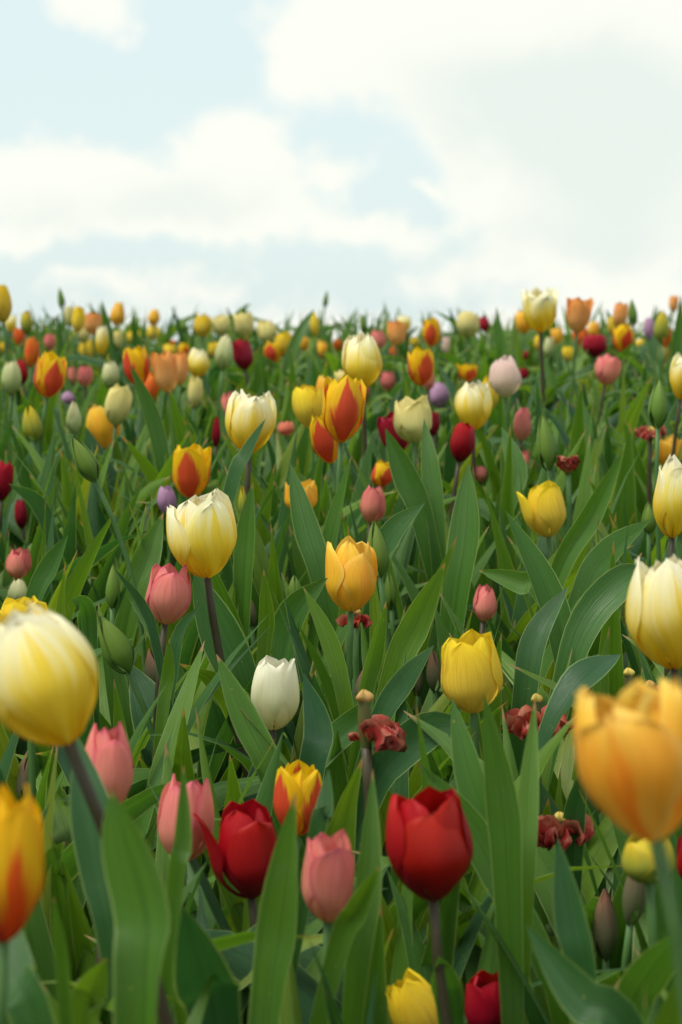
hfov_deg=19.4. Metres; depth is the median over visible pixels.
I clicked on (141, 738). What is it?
tulip plant
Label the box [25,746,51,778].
tulip plant
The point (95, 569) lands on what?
tulip plant
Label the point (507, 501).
tulip plant
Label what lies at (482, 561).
tulip plant
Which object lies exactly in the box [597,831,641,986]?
tulip plant
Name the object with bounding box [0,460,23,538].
tulip plant
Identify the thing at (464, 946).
tulip plant
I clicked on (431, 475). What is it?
tulip plant
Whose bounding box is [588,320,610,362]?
tulip
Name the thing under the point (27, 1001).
tulip plant
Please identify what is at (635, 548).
tulip plant
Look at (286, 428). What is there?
tulip
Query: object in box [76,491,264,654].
tulip plant
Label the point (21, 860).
tulip
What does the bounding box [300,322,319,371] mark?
tulip
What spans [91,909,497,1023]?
tulip
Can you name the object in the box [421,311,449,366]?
tulip
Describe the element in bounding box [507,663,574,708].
tulip plant
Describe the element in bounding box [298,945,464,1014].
tulip plant
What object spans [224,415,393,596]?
tulip
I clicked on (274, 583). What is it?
tulip plant
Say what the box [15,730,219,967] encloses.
tulip plant
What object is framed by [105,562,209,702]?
tulip bud
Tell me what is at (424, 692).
tulip plant
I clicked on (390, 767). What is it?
tulip plant
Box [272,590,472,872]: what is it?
tulip plant
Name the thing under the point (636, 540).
tulip plant
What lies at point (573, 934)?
tulip
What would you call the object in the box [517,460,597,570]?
tulip plant
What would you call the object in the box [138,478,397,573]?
tulip plant
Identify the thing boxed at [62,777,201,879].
tulip plant
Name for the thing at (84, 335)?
tulip
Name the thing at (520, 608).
tulip plant
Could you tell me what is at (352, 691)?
tulip plant
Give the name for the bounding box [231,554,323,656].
tulip plant
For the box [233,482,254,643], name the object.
tulip plant
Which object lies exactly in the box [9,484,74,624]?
tulip plant
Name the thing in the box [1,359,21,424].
tulip
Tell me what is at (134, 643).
tulip plant
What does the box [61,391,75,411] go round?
tulip
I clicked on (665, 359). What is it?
tulip
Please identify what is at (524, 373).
tulip
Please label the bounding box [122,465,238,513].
tulip plant
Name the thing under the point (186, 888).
tulip plant
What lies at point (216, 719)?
tulip plant
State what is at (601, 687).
tulip plant
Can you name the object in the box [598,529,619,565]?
tulip plant
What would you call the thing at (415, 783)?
plant
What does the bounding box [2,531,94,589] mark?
tulip plant
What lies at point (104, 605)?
tulip plant
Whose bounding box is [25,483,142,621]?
tulip plant
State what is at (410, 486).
tulip plant
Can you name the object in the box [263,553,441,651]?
tulip plant
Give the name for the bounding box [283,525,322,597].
tulip bud
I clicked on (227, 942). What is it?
tulip plant
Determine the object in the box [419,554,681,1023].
tulip
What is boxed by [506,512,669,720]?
tulip plant
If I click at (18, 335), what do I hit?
tulip
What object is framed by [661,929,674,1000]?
tulip plant
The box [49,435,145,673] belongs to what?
tulip bud
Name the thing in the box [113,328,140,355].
tulip
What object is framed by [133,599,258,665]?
tulip bud
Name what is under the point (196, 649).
tulip plant
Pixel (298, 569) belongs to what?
tulip plant
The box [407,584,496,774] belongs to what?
tulip
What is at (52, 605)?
tulip plant
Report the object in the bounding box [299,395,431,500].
tulip
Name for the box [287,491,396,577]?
tulip plant
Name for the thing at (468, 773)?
tulip plant
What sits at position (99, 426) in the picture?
tulip
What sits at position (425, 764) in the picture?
tulip plant
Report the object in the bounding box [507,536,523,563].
tulip plant
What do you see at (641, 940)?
tulip plant
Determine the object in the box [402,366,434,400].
tulip
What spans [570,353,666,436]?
tulip
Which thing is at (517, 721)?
wilted tulip
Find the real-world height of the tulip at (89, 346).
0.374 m
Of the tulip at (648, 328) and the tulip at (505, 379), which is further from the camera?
the tulip at (648, 328)
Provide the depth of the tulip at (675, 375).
2.73 m
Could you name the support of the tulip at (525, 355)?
on the ground
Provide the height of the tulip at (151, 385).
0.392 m
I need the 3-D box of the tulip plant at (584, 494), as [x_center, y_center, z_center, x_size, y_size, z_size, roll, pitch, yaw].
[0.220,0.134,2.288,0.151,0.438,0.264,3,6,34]
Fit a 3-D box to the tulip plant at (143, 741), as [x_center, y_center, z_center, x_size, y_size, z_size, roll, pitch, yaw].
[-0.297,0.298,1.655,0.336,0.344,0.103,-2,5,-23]
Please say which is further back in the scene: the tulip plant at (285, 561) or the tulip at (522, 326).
the tulip at (522, 326)
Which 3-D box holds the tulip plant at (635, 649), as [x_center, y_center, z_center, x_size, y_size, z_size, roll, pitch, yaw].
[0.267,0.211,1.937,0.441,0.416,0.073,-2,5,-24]
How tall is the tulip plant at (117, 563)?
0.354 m
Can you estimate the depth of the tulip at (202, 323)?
4.11 m
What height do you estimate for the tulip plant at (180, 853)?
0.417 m
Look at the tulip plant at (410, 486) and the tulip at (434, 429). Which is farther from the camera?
the tulip at (434, 429)
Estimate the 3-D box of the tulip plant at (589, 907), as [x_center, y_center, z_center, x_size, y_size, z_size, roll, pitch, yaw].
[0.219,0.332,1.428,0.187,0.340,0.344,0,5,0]
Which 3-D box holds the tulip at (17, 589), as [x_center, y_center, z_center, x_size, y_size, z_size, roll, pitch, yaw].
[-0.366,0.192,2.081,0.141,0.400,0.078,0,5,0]
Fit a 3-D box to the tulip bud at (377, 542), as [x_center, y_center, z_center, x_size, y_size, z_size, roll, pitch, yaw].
[0.088,0.211,1.959,0.100,0.427,0.245,1,5,9]
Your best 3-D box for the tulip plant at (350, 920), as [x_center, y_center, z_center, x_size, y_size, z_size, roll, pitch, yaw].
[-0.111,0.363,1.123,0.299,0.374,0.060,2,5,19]
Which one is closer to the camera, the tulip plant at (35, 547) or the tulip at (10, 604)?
the tulip at (10, 604)
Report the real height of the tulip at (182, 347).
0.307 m
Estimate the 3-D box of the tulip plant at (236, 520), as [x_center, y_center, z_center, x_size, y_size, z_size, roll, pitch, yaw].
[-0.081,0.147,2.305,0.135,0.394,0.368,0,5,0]
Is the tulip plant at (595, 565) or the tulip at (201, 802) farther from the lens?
the tulip plant at (595, 565)
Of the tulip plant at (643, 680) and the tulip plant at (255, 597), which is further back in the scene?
the tulip plant at (255, 597)
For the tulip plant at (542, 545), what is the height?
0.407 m
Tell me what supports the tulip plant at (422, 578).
on the ground
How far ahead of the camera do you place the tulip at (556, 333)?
4.83 m
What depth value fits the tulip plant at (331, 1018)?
1.03 m
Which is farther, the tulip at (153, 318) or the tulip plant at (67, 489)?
the tulip at (153, 318)
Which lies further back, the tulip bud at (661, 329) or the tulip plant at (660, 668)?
the tulip bud at (661, 329)
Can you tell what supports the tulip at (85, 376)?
on the ground
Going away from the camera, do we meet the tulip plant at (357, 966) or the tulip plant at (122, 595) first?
the tulip plant at (357, 966)
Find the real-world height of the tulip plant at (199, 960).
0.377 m
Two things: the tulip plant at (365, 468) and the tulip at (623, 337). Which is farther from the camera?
the tulip at (623, 337)
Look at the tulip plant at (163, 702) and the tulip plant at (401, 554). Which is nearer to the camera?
the tulip plant at (163, 702)
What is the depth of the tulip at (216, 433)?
2.81 m
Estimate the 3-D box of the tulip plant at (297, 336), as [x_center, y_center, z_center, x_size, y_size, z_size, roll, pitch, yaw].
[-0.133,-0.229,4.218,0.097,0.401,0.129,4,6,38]
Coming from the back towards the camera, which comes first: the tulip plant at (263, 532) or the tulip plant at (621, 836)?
the tulip plant at (263, 532)
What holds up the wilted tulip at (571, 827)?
on the ground
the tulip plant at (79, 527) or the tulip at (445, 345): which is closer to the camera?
the tulip plant at (79, 527)
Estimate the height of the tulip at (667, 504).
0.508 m
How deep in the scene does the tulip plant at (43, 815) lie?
1.28 m
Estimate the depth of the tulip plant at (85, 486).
2.36 m
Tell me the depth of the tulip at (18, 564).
2.20 m
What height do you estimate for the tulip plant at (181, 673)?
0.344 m
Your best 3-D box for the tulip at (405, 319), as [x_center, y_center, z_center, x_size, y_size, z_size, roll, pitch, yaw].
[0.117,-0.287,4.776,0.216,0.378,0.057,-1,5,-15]
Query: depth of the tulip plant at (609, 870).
1.54 m
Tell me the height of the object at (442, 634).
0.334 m
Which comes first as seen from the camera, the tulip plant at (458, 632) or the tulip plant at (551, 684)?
the tulip plant at (551, 684)
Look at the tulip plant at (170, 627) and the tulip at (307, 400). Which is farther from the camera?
the tulip at (307, 400)
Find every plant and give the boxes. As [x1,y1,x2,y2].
[0,436,227,555]
[0,441,113,573]
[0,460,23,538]
[0,488,155,603]
[0,528,62,589]
[0,537,181,633]
[0,616,267,803]
[0,732,18,781]
[0,733,282,933]
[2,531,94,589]
[3,617,93,795]
[6,443,133,579]
[7,929,54,1023]
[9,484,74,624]
[11,638,133,733]
[14,444,146,602]
[14,639,174,796]
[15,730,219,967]
[15,736,68,795]
[18,611,316,781]
[22,475,164,588]
[22,837,322,1018]
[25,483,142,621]
[25,535,67,600]
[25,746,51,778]
[35,743,63,801]
[35,747,260,851]
[36,474,173,567]
[36,603,275,798]
[39,746,57,941]
[41,500,133,629]
[41,804,48,825]
[41,805,626,1023]
[42,510,115,623]
[42,596,157,645]
[43,842,76,982]
[45,768,150,807]
[48,550,77,612]
[48,831,386,968]
[49,435,185,566]
[51,746,388,912]
[52,531,146,618]
[52,898,71,1023]
[53,562,146,790]
[56,450,239,595]
[58,446,97,523]
[62,493,285,665]
[62,521,170,589]
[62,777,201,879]
[65,504,234,563]
[67,570,221,705]
[70,738,228,1023]
[71,925,95,990]
[71,958,241,1023]
[72,429,200,501]
[72,595,99,731]
[73,641,204,955]
[74,463,281,608]
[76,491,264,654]
[78,715,274,888]
[85,769,381,1023]
[91,483,280,617]
[97,543,135,617]
[97,793,296,1023]
[98,316,138,369]
[98,574,132,647]
[98,931,318,1023]
[100,509,290,566]
[100,583,235,777]
[101,302,112,360]
[101,789,168,1023]
[101,996,112,1011]
[105,482,293,579]
[110,540,306,663]
[114,513,162,687]
[115,569,243,907]
[121,504,146,585]
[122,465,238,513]
[127,744,242,798]
[129,505,400,694]
[129,598,324,753]
[129,666,154,768]
[130,365,171,482]
[132,671,196,769]
[133,633,135,648]
[133,670,187,762]
[134,727,173,841]
[136,575,255,767]
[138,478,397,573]
[147,781,492,1023]
[152,598,507,771]
[156,766,191,1023]
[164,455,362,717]
[166,978,619,1023]
[174,906,376,1023]
[179,663,290,768]
[182,863,205,904]
[188,570,274,817]
[194,605,450,798]
[196,700,242,815]
[200,452,390,582]
[200,845,493,983]
[203,419,265,578]
[207,875,215,882]
[211,568,250,649]
[213,452,409,614]
[214,694,453,876]
[222,431,361,579]
[222,461,329,557]
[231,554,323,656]
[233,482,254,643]
[241,578,327,777]
[241,710,617,948]
[243,694,373,838]
[256,465,274,545]
[257,479,421,606]
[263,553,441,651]
[264,484,520,571]
[268,526,295,739]
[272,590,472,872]
[281,463,338,673]
[281,524,414,653]
[282,309,313,370]
[283,623,348,765]
[284,609,503,747]
[287,457,322,575]
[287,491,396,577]
[287,672,347,780]
[292,769,332,981]
[294,542,400,726]
[294,568,609,778]
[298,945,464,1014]
[299,674,357,870]
[301,706,631,1009]
[303,587,353,760]
[307,565,424,622]
[307,934,343,1023]
[309,866,379,1023]
[316,908,426,946]
[320,519,456,710]
[323,936,673,1023]
[325,757,555,936]
[326,602,386,821]
[327,463,479,715]
[328,511,520,668]
[330,676,353,703]
[341,498,488,635]
[346,431,372,541]
[349,487,557,565]
[352,455,426,605]
[355,711,470,908]
[358,503,424,674]
[380,814,542,996]
[385,428,534,606]
[385,545,632,713]
[385,654,620,898]
[391,554,548,656]
[393,717,573,945]
[399,590,522,713]
[403,530,533,609]
[404,427,527,603]
[404,711,680,954]
[405,586,567,779]
[408,633,501,735]
[421,419,445,670]
[422,615,460,711]
[440,524,628,712]
[443,493,646,565]
[444,464,595,533]
[445,425,547,591]
[446,630,483,779]
[449,621,505,734]
[449,633,503,745]
[450,520,649,710]
[450,626,670,814]
[451,699,529,976]
[464,481,594,647]
[464,553,641,656]
[465,468,654,561]
[466,486,631,654]
[479,569,681,692]
[481,435,640,602]
[483,695,523,1023]
[488,537,676,690]
[494,450,516,631]
[495,307,525,384]
[499,584,629,669]
[501,450,623,710]
[501,515,640,724]
[501,663,653,733]
[503,682,611,811]
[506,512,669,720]
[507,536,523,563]
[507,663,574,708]
[517,446,621,571]
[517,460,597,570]
[526,925,642,1023]
[529,477,667,545]
[538,793,606,944]
[542,784,598,948]
[543,563,635,814]
[547,468,615,550]
[551,466,644,550]
[554,721,611,896]
[560,874,672,1023]
[579,790,647,952]
[588,477,621,563]
[588,628,601,656]
[589,854,615,893]
[591,541,646,561]
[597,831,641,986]
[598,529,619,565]
[598,540,663,699]
[599,811,614,892]
[609,514,663,678]
[610,819,627,857]
[620,538,677,679]
[622,634,681,687]
[628,306,658,401]
[638,651,651,682]
[645,535,666,566]
[653,981,680,1023]
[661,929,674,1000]
[667,295,681,386]
[668,831,681,925]
[676,536,681,560]
[678,532,681,545]
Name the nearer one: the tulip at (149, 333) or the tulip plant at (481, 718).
the tulip plant at (481, 718)
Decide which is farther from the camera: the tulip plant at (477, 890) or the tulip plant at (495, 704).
the tulip plant at (495, 704)
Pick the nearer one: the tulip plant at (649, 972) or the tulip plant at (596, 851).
the tulip plant at (649, 972)
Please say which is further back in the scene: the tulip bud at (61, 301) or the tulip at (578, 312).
the tulip bud at (61, 301)
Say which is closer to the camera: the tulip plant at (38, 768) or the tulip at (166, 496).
the tulip plant at (38, 768)
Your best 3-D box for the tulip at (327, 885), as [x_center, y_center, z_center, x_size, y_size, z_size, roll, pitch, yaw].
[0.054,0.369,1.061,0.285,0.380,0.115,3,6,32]
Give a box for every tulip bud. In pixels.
[16,752,223,849]
[22,406,151,507]
[36,287,68,391]
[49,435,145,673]
[99,615,201,867]
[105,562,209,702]
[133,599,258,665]
[145,646,233,757]
[180,318,215,342]
[191,485,300,657]
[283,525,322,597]
[321,291,358,334]
[351,850,644,1023]
[360,306,398,348]
[367,521,448,785]
[384,572,438,690]
[426,587,502,704]
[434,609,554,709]
[465,414,555,621]
[573,310,679,423]
[592,887,617,969]
[595,501,656,624]
[628,300,637,392]
[648,377,667,561]
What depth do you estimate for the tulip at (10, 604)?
1.46 m
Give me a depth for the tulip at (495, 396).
3.19 m
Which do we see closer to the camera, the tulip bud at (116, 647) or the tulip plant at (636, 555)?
the tulip bud at (116, 647)
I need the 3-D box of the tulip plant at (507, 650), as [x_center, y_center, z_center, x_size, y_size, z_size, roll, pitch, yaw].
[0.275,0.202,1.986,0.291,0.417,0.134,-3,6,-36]
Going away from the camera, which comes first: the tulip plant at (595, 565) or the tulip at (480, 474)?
the tulip plant at (595, 565)
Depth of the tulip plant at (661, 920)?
1.10 m
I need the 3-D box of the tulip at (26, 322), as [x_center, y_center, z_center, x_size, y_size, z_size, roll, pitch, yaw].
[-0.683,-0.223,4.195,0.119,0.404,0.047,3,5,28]
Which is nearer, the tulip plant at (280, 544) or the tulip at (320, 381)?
the tulip plant at (280, 544)
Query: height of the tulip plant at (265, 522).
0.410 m
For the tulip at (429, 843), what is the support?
on the ground
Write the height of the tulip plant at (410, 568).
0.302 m
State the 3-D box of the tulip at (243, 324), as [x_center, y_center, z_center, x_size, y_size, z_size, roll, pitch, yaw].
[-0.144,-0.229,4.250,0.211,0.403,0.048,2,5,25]
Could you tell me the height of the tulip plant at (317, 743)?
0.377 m
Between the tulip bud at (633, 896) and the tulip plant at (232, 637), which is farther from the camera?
the tulip plant at (232, 637)
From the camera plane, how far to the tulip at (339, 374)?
2.99 m
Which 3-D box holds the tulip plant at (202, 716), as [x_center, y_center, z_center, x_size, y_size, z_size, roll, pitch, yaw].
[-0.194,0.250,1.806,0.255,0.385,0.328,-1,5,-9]
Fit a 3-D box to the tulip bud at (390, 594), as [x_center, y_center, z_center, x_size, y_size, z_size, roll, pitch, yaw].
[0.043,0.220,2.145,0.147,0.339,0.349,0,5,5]
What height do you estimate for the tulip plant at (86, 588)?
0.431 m
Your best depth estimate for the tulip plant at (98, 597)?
2.15 m
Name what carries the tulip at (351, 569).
on the ground
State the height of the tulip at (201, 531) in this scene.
0.493 m
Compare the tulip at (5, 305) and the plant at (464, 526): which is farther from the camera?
the tulip at (5, 305)
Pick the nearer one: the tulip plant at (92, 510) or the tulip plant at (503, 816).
the tulip plant at (503, 816)
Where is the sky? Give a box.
[0,0,681,347]
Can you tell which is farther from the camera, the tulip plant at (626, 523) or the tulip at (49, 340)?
the tulip at (49, 340)
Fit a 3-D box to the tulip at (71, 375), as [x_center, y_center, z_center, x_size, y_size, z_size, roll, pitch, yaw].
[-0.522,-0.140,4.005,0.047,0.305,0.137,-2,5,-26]
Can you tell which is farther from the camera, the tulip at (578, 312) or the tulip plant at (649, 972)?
the tulip at (578, 312)
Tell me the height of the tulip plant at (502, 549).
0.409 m
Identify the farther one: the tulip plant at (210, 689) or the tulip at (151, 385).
the tulip at (151, 385)
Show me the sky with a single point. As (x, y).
(270, 156)
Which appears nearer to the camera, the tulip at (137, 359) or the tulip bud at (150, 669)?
the tulip bud at (150, 669)
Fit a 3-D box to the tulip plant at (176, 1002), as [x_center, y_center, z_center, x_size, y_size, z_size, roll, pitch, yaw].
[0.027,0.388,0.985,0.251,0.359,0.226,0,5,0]
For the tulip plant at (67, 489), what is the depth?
2.38 m
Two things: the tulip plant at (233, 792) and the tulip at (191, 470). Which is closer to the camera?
the tulip plant at (233, 792)
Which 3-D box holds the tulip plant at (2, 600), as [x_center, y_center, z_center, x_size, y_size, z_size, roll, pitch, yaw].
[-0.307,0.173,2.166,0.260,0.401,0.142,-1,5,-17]
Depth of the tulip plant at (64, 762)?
1.47 m
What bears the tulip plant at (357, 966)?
on the ground
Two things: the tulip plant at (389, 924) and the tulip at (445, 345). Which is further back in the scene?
the tulip at (445, 345)
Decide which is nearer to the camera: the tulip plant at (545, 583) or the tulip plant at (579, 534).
the tulip plant at (545, 583)
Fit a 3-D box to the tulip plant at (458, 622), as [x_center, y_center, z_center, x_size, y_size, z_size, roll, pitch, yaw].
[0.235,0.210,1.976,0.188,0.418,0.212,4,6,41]
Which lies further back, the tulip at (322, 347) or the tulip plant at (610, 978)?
the tulip at (322, 347)
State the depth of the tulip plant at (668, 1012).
0.99 m
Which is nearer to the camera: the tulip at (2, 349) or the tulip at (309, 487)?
the tulip at (309, 487)
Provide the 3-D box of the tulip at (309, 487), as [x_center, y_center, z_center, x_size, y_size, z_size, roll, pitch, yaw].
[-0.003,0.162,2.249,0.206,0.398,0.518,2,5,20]
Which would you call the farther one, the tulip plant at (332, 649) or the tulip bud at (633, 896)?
the tulip plant at (332, 649)
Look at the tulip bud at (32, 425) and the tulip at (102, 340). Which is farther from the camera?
the tulip at (102, 340)
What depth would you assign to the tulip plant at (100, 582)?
2.16 m
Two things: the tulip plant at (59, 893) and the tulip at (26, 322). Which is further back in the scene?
the tulip at (26, 322)
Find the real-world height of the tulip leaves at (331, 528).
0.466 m
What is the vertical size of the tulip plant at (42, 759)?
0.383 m
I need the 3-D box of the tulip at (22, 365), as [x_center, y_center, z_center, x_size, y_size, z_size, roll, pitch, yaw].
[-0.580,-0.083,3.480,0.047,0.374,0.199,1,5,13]
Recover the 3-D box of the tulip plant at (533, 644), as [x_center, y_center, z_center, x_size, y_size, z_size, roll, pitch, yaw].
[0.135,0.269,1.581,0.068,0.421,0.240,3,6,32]
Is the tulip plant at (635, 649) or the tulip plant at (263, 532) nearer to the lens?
the tulip plant at (635, 649)
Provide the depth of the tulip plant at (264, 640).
1.66 m
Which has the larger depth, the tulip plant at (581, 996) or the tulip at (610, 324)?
the tulip at (610, 324)
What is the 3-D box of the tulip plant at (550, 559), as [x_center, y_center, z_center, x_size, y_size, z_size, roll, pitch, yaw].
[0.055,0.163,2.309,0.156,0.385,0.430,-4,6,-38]
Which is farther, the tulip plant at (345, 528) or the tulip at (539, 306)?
the tulip at (539, 306)
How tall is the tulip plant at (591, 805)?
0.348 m
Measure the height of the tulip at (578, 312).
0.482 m
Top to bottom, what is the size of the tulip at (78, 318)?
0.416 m
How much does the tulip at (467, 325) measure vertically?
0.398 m
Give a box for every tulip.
[0,284,12,415]
[0,310,32,394]
[0,336,80,424]
[0,342,4,354]
[0,427,124,579]
[0,596,167,907]
[0,783,214,1023]
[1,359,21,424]
[5,314,62,350]
[5,544,131,583]
[7,505,53,604]
[13,327,24,357]
[13,455,136,540]
[17,358,28,416]
[20,350,112,476]
[28,312,101,369]
[40,326,97,357]
[43,334,55,351]
[53,401,144,502]
[54,488,450,875]
[56,305,84,408]
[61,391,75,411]
[64,305,73,350]
[65,372,163,439]
[67,366,102,421]
[76,388,130,480]
[77,365,92,412]
[78,339,96,357]
[79,479,301,563]
[85,721,387,1023]
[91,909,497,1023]
[95,325,108,369]
[102,359,119,389]
[104,383,131,469]
[105,443,211,566]
[110,301,153,349]
[112,325,160,340]
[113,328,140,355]
[122,345,214,442]
[126,331,140,343]
[131,350,193,507]
[133,351,217,435]
[145,563,293,859]
[148,309,159,344]
[157,774,245,1023]
[163,344,175,354]
[172,829,353,1023]
[178,342,189,355]
[186,314,231,341]
[188,347,215,442]
[188,375,280,428]
[192,799,620,985]
[194,313,211,348]
[195,708,426,943]
[199,478,411,692]
[201,416,220,495]
[208,342,217,357]
[208,388,427,596]
[214,402,368,503]
[215,334,232,462]
[216,651,408,904]
[221,379,299,438]
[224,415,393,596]
[231,338,281,414]
[233,310,253,368]
[251,311,318,374]
[251,375,382,488]
[251,645,476,798]
[257,320,336,369]
[263,341,340,384]
[273,459,392,541]
[275,331,291,357]
[282,486,435,625]
[292,384,379,494]
[297,340,327,372]
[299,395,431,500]
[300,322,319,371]
[315,536,506,730]
[322,374,365,602]
[333,332,342,351]
[334,369,344,380]
[335,609,502,736]
[341,330,447,577]
[342,341,369,403]
[344,411,408,494]
[370,329,385,350]
[370,371,395,390]
[382,375,513,437]
[385,786,649,1023]
[387,319,429,381]
[387,700,538,1023]
[389,346,397,355]
[398,314,410,339]
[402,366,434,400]
[403,379,492,509]
[407,346,433,395]
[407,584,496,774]
[409,336,418,346]
[416,404,557,490]
[417,667,634,783]
[417,693,573,886]
[418,411,439,475]
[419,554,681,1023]
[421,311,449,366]
[422,316,462,422]
[424,382,448,424]
[437,361,476,426]
[441,629,594,815]
[449,422,534,525]
[456,311,509,375]
[460,835,681,1023]
[467,480,565,635]
[479,315,489,342]
[481,393,673,463]
[483,336,528,363]
[489,355,563,496]
[501,454,681,745]
[502,651,659,812]
[502,707,657,975]
[506,335,538,366]
[507,336,639,389]
[513,407,574,475]
[515,310,530,384]
[517,286,557,410]
[519,356,544,385]
[529,352,681,489]
[550,327,582,364]
[553,835,674,1023]
[556,455,595,548]
[557,318,573,367]
[564,425,666,507]
[566,297,598,429]
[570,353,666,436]
[572,328,587,348]
[574,676,681,1023]
[582,333,616,379]
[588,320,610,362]
[607,316,616,342]
[612,323,633,389]
[613,302,669,389]
[613,330,670,385]
[636,339,643,345]
[643,318,653,369]
[653,434,681,464]
[658,346,670,362]
[665,295,678,370]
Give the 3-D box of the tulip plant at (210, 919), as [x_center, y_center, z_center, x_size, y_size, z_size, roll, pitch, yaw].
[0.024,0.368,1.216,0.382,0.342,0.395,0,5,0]
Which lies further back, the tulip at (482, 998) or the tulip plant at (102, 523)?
the tulip plant at (102, 523)
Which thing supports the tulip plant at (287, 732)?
on the ground
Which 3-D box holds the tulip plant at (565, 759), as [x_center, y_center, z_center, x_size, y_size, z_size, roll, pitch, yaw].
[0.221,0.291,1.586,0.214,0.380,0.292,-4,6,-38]
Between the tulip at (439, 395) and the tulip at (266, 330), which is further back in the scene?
the tulip at (266, 330)
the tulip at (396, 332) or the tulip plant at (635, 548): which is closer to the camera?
the tulip plant at (635, 548)
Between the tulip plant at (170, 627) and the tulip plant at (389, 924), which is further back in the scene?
the tulip plant at (170, 627)
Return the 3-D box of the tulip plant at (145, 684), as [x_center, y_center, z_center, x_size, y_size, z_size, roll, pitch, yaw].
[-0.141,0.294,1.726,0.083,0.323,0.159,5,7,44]
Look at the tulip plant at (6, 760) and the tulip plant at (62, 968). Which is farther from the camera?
the tulip plant at (6, 760)
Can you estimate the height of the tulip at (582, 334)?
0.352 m
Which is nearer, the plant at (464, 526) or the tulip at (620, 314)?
the plant at (464, 526)
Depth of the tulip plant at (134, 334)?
4.49 m
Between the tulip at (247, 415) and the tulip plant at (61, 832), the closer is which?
the tulip plant at (61, 832)
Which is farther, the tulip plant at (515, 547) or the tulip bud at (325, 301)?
the tulip bud at (325, 301)
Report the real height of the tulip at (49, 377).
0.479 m
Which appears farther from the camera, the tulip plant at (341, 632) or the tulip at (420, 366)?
the tulip at (420, 366)
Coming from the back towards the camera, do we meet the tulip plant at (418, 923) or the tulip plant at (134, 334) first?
the tulip plant at (134, 334)
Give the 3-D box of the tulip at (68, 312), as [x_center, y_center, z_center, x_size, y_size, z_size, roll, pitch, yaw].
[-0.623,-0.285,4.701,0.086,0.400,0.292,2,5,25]
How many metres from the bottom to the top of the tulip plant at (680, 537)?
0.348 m
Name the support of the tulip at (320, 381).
on the ground
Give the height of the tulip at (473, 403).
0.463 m
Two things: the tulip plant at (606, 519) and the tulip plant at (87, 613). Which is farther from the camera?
the tulip plant at (606, 519)
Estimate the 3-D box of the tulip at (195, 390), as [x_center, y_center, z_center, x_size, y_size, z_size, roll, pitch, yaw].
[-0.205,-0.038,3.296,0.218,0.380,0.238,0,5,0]
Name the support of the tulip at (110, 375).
on the ground
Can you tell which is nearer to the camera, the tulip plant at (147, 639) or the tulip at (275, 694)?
the tulip at (275, 694)
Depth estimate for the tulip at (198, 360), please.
3.53 m
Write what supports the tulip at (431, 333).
on the ground
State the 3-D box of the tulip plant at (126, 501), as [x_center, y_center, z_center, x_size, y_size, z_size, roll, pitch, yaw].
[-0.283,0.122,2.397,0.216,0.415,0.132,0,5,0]
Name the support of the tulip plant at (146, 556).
on the ground
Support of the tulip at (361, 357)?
on the ground
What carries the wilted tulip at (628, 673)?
on the ground
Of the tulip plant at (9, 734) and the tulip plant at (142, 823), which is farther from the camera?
the tulip plant at (9, 734)
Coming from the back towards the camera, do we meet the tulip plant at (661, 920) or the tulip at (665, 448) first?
the tulip at (665, 448)
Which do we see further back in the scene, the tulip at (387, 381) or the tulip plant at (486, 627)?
the tulip at (387, 381)
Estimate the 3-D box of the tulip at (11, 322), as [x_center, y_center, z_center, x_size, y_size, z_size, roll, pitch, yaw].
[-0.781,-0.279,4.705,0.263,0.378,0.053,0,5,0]
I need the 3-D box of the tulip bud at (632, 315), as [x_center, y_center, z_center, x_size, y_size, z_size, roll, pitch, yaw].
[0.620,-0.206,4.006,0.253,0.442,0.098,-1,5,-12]
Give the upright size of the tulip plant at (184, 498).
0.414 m
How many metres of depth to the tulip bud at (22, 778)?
1.53 m
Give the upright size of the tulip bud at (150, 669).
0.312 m
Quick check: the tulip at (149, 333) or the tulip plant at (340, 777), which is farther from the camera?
the tulip at (149, 333)
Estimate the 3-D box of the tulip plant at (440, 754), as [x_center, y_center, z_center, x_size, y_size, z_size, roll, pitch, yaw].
[0.041,0.249,1.741,0.291,0.406,0.246,5,7,44]
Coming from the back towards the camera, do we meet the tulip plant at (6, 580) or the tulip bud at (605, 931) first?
the tulip plant at (6, 580)
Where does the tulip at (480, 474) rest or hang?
on the ground
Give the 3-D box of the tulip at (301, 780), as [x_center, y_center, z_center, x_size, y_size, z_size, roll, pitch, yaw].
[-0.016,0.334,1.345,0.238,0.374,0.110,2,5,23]
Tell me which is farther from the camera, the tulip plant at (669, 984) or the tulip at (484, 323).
the tulip at (484, 323)
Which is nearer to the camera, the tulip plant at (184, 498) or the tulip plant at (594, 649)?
the tulip plant at (594, 649)
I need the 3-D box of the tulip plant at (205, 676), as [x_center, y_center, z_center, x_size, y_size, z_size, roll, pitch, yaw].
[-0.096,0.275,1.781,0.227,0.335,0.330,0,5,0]
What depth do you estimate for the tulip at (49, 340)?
4.13 m
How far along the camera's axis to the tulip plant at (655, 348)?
4.30 m
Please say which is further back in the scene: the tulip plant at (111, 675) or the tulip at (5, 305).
the tulip at (5, 305)
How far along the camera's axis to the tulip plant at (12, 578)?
2.37 m
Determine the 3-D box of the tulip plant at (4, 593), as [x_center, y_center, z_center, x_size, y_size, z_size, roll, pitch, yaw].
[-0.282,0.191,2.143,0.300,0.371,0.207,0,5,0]
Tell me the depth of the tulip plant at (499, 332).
3.90 m
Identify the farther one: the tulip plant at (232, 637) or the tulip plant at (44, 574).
the tulip plant at (44, 574)
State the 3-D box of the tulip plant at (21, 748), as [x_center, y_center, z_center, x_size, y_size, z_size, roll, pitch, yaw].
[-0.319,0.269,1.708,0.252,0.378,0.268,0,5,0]
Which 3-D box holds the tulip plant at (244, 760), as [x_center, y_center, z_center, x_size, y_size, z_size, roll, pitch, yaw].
[-0.012,0.270,1.679,0.131,0.383,0.418,3,6,31]

